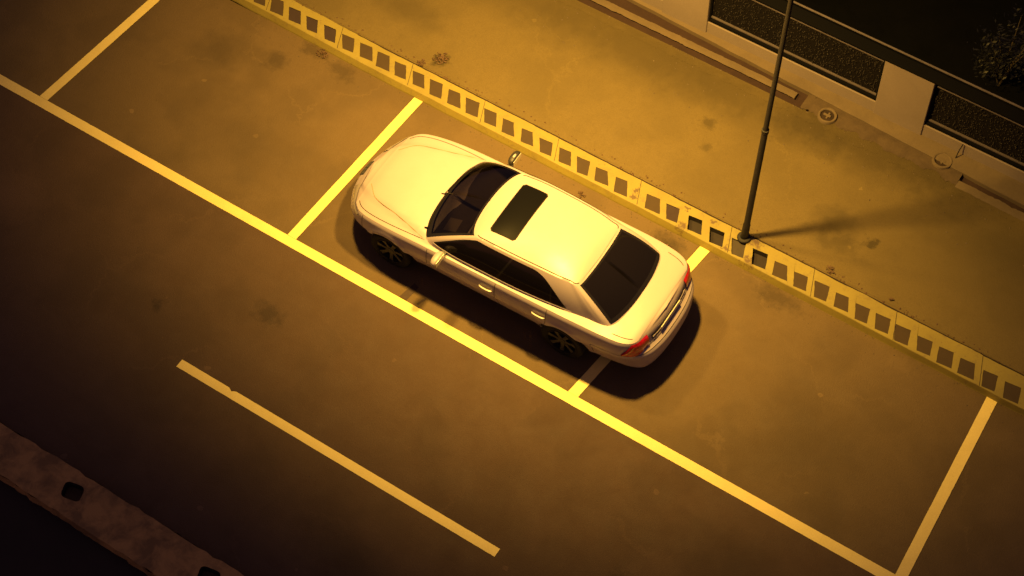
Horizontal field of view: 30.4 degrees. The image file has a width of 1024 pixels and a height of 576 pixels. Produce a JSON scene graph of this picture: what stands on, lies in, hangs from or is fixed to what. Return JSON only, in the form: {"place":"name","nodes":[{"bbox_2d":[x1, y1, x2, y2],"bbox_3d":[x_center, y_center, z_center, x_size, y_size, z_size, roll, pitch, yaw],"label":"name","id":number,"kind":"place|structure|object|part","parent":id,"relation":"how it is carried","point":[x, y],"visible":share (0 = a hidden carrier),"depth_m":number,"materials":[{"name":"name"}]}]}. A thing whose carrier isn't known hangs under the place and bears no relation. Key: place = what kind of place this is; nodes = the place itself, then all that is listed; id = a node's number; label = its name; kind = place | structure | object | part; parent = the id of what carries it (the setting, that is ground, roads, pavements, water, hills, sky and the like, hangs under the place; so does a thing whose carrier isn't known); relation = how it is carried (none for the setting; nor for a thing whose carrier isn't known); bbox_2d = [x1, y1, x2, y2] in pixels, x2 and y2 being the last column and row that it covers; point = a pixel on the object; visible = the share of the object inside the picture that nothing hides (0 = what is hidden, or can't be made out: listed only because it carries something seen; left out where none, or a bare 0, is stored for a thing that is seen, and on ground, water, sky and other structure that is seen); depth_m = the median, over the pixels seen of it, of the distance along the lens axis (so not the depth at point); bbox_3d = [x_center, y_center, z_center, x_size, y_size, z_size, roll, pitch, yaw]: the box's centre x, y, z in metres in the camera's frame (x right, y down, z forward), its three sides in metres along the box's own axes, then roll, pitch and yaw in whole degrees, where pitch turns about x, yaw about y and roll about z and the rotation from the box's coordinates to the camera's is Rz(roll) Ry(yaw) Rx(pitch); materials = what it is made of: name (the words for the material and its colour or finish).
{"place":"outdoors","nodes":[
{"label":"outdoors","id":0,"kind":"place"},
{"bbox_2d":[0,480,146,575],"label":"lane","id":1,"kind":"structure","parent":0,"point":[37,540],"depth_m":24.35,"materials":[{"name":"black asphalt"}]},
{"bbox_2d":[0,85,874,575],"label":"road","id":2,"kind":"structure","parent":0,"point":[106,325],"depth_m":25.34,"materials":[{"name":"grey asphalt"}]},
{"bbox_2d":[0,422,243,575],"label":"median kerb","id":3,"kind":"structure","parent":2,"relation":"on","point":[100,514],"depth_m":24.43,"materials":[{"name":"concrete"}]},
{"bbox_2d":[176,360,499,556],"bbox_3d":[-2.370,2.213,25.007,5.210,0.001,0.133,29,63,18],"label":"road marking","id":4,"kind":"object","parent":2,"relation":"on","point":[361,471],"visible":1,"depth_m":24.97,"materials":[{"name":"yellow paint"}]},
{"bbox_2d":[0,74,894,575],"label":"road marking","id":5,"kind":"object","parent":2,"relation":"on","point":[852,556],"visible":1,"depth_m":25.93,"materials":[{"name":"yellow paint"}]},
{"bbox_2d":[0,0,1023,575],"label":"parking strip","id":6,"kind":"object","parent":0,"point":[838,430],"visible":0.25,"depth_m":26.06,"materials":[{"name":"asphalt"}]},
{"bbox_2d":[40,0,159,99],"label":"road marking","id":7,"kind":"object","parent":6,"relation":"on","point":[93,53],"visible":1,"depth_m":28.75,"materials":[{"name":"yellow paint"}]},
{"bbox_2d":[316,48,328,57],"bbox_3d":[-2.873,-3.583,28.636,0.208,0.050,0.200,29,63,18],"label":"leaf clump","id":8,"kind":"object","parent":6,"relation":"on","point":[324,52],"visible":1,"depth_m":28.63,"materials":[{"name":"brown plant"}]},
{"bbox_2d":[288,98,421,238],"bbox_3d":[-2.261,-1.778,27.513,0.152,0.001,3.036,31,63,19],"label":"road marking","id":9,"kind":"object","parent":6,"relation":"on","point":[339,185],"visible":1,"depth_m":27.48,"materials":[{"name":"yellow paint"}]},
{"bbox_2d":[399,283,418,299],"bbox_3d":[-1.430,0.057,26.349,0.116,0.001,0.303,38,66,22],"label":"tar patch","id":10,"kind":"object","parent":6,"relation":"on","point":[409,292],"visible":1,"depth_m":26.35,"materials":[{"name":"grey asphalt"}]},
{"bbox_2d":[351,134,693,367],"bbox_3d":[0.057,-0.681,25.927,5.104,1.462,2.220,28,62,17],"label":"parked car","id":11,"kind":"object","parent":6,"relation":"on","point":[571,275],"visible":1,"depth_m":25.30,"materials":[{"name":"beige paint"}]},
{"bbox_3d":[-0.682,-0.135,25.737,1.100,0.648,0.173,28,62,17],"label":"front door","id":12,"kind":"part","parent":11,"relation":"part of","materials":[{"name":"beige paint"}]},
{"bbox_3d":[-0.528,-0.485,25.291,1.120,0.363,0.174,28,62,17],"label":"side window","id":13,"kind":"part","parent":11,"relation":"part of","materials":[{"name":"black glass"}]},
{"bbox_3d":[0.126,0.282,25.449,0.807,0.662,0.172,28,62,17],"label":"rear door","id":14,"kind":"part","parent":11,"relation":"part of","materials":[{"name":"beige paint"}]},
{"bbox_3d":[0.187,-0.113,25.041,0.785,0.358,0.174,28,62,17],"label":"side window","id":15,"kind":"part","parent":11,"relation":"part of","materials":[{"name":"black glass"}]},
{"bbox_3d":[0.583,0.153,24.937,0.067,0.215,0.230,-40,65,-21],"label":"quarter window","id":16,"kind":"part","parent":11,"relation":"part of","materials":[{"name":"black glass"}]},
{"bbox_3d":[1.457,-0.180,25.067,0.662,0.341,1.298,28,62,17],"label":"rear window","id":17,"kind":"part","parent":11,"relation":"part of","materials":[{"name":"black glass"}]},
{"bbox_2d":[233,0,1023,415],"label":"kerb","id":18,"kind":"structure","parent":6,"relation":"on","point":[905,334],"depth_m":26.92,"materials":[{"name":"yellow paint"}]},
{"bbox_2d":[737,0,793,242],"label":"street lamp","id":19,"kind":"object","parent":18,"relation":"on","point":[743,235],"visible":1,"depth_m":24.70,"materials":[{"name":"metal"}]},
{"bbox_2d":[568,246,708,396],"bbox_3d":[1.777,0.438,26.049,0.157,0.001,3.032,34,64,20],"label":"road marking","id":20,"kind":"object","parent":6,"relation":"on","point":[588,377],"visible":0.33,"depth_m":25.65,"materials":[{"name":"yellow paint"}]},
{"bbox_2d":[895,397,996,575],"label":"road marking","id":21,"kind":"object","parent":6,"relation":"on","point":[942,495],"visible":1,"depth_m":24.61,"materials":[{"name":"yellow paint"}]},
{"bbox_2d":[201,0,1021,433],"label":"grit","id":22,"kind":"object","parent":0,"point":[573,184],"visible":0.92,"depth_m":26.97,"materials":[{"name":"stone"}]},
{"bbox_2d":[231,0,1023,111],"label":"ground","id":23,"kind":"structure","parent":0,"point":[939,33],"depth_m":29.59,"materials":[{"name":"soil"}]},
{"bbox_2d":[967,0,1023,85],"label":"shrub","id":24,"kind":"object","parent":23,"relation":"on","point":[997,66],"visible":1,"depth_m":28.33,"materials":[{"name":"green plant"}]},
{"bbox_2d":[294,0,1023,375],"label":"pavement","id":25,"kind":"structure","parent":0,"point":[598,88],"depth_m":27.43,"materials":[{"name":"grey concrete"}]},
{"bbox_2d":[433,52,448,63],"bbox_3d":[-1.080,-3.473,28.404,0.251,0.048,0.234,-11,58,-6],"label":"weed tuft","id":26,"kind":"object","parent":25,"relation":"on","point":[442,57],"visible":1,"depth_m":28.40,"materials":[{"name":"green plant"}]},
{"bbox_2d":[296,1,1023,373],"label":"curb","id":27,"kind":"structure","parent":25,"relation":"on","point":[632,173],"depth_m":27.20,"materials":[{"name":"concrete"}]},
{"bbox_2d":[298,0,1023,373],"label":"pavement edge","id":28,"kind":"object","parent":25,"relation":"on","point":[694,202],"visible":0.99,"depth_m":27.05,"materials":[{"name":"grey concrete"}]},
{"bbox_2d":[417,59,425,65],"bbox_3d":[-1.368,-3.401,28.369,0.151,0.037,0.153,29,63,18],"label":"weed tuft","id":29,"kind":"object","parent":28,"relation":"on","point":[419,61],"visible":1,"depth_m":28.36,"materials":[{"name":"green plant"}]},
{"bbox_2d":[826,265,833,273],"bbox_3d":[4.438,-0.264,26.296,0.121,0.038,0.142,-2,58,0],"label":"leaf clump","id":30,"kind":"object","parent":28,"relation":"on","point":[830,267],"visible":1,"depth_m":26.30,"materials":[{"name":"brown plant"}]},
{"bbox_2d":[492,0,1023,266],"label":"gravel crumbs","id":31,"kind":"object","parent":25,"relation":"on","point":[746,117],"visible":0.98,"depth_m":27.98,"materials":[{"name":"gravel"}]},
{"bbox_2d":[557,0,1023,227],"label":"pavement border","id":32,"kind":"object","parent":25,"relation":"on","point":[934,176],"visible":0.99,"depth_m":27.76,"materials":[{"name":"grey concrete"}]},
{"bbox_2d":[800,94,961,184],"bbox_3d":[5.389,-2.183,27.494,2.550,0.013,0.390,29,63,18],"label":"rubble bed","id":33,"kind":"object","parent":32,"relation":"on","point":[844,121],"visible":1,"depth_m":27.50,"materials":[{"name":"gravel"}]},
{"bbox_2d":[817,108,836,124],"bbox_3d":[4.635,-2.523,27.722,0.296,0.086,0.300,29,63,18],"label":"drain cover","id":34,"kind":"object","parent":33,"relation":"on","point":[827,116],"visible":1,"depth_m":27.70,"materials":[{"name":"metal"}]},
{"bbox_2d":[932,152,952,169],"bbox_3d":[6.220,-1.832,27.262,0.304,0.084,0.314,29,63,18],"label":"drain cover","id":35,"kind":"object","parent":33,"relation":"on","point":[938,165],"visible":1,"depth_m":27.22,"materials":[{"name":"metal"}]},
{"bbox_2d":[955,181,1023,220],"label":"verge edging","id":36,"kind":"object","parent":32,"relation":"on","point":[996,203],"visible":1,"depth_m":26.89,"materials":[{"name":"concrete"}]},
{"bbox_2d":[578,0,1023,212],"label":"wall verge","id":37,"kind":"object","parent":25,"relation":"on","point":[798,100],"depth_m":28.50,"materials":[{"name":"grey concrete"}]},
{"bbox_2d":[592,0,797,97],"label":"verge edging","id":38,"kind":"object","parent":37,"relation":"on","point":[698,48],"visible":0.98,"depth_m":28.46,"materials":[{"name":"concrete"}]},
{"bbox_2d":[627,0,1023,208],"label":"boundary wall","id":39,"kind":"structure","parent":37,"relation":"on","point":[931,113],"depth_m":27.25,"materials":[{"name":"concrete"}]}
]}

